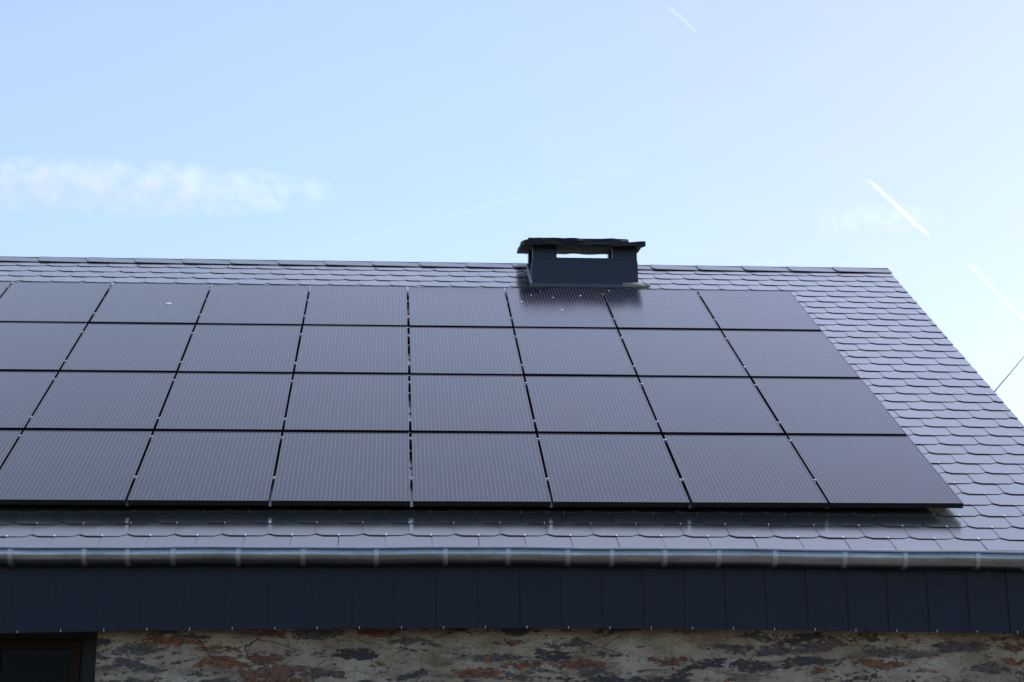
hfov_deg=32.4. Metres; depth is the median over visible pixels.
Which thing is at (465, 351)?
solar panel
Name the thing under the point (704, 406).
solar panel
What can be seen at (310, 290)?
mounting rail
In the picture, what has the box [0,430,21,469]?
solar panel
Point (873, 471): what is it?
solar panel
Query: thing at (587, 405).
solar panel
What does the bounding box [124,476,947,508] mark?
mounting rail
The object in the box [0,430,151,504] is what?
solar panel
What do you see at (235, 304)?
solar panel
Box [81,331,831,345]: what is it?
mounting rail
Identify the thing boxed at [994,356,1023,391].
overhead cable
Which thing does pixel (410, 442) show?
mounting rail
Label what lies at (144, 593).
stone house
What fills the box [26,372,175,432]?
solar panel
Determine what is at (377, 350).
solar panel
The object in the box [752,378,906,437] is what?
solar panel
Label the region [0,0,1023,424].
sky
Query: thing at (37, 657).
window
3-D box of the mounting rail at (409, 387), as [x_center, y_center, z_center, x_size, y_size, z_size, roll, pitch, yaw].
[-1.581,0.448,17.513,10.440,0.124,0.150,1,17,-4]
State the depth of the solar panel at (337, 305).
20.14 m
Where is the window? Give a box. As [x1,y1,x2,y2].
[0,632,97,681]
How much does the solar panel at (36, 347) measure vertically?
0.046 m
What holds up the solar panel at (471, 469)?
attached to the mounting rail at (411, 495)
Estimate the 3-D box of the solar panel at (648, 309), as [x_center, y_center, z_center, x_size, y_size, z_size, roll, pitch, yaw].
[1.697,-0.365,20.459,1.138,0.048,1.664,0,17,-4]
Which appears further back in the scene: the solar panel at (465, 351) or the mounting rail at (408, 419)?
the solar panel at (465, 351)
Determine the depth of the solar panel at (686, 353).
18.71 m
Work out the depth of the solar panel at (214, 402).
16.73 m
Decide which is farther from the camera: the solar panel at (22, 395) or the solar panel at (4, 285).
the solar panel at (4, 285)
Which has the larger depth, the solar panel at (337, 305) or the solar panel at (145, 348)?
the solar panel at (337, 305)
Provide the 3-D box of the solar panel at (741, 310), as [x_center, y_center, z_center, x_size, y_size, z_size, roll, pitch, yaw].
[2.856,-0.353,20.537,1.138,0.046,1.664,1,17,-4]
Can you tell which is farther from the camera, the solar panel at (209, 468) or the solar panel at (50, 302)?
the solar panel at (50, 302)
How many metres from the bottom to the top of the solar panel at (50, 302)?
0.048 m
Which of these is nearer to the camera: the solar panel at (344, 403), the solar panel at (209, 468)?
the solar panel at (209, 468)
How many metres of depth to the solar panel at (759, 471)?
15.35 m
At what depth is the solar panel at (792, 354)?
18.79 m
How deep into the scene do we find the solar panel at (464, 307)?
20.21 m
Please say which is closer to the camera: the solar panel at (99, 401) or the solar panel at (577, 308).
the solar panel at (99, 401)
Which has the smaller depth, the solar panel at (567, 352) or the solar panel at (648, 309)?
the solar panel at (567, 352)
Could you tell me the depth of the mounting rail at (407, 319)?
19.78 m
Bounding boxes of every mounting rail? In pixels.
[7,286,699,301]
[18,435,915,449]
[29,416,780,430]
[52,378,756,392]
[63,360,744,375]
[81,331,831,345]
[93,313,816,326]
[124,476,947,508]
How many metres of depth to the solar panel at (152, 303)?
19.98 m
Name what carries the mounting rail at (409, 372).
attached to the stone house
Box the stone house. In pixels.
[0,237,1023,681]
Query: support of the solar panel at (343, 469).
attached to the mounting rail at (410, 442)
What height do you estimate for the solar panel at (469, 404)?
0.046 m
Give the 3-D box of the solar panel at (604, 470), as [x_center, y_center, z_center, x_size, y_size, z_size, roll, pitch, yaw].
[0.859,1.118,15.402,1.138,0.047,1.664,1,17,-4]
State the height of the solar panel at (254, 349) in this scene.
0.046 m
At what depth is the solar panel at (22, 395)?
16.79 m
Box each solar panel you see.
[0,281,11,297]
[0,282,111,325]
[0,322,86,373]
[0,371,57,431]
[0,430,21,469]
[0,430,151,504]
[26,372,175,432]
[61,324,194,374]
[90,283,210,326]
[128,431,280,505]
[156,373,291,433]
[178,325,300,375]
[198,284,308,327]
[271,432,409,505]
[284,374,408,432]
[295,326,407,374]
[304,285,406,326]
[409,287,511,327]
[410,327,522,375]
[410,375,534,434]
[412,433,550,506]
[505,288,615,328]
[514,328,635,376]
[525,376,659,434]
[538,434,689,506]
[601,289,718,330]
[619,329,748,378]
[639,377,783,436]
[664,435,827,507]
[697,290,820,331]
[722,330,859,379]
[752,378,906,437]
[788,436,962,507]

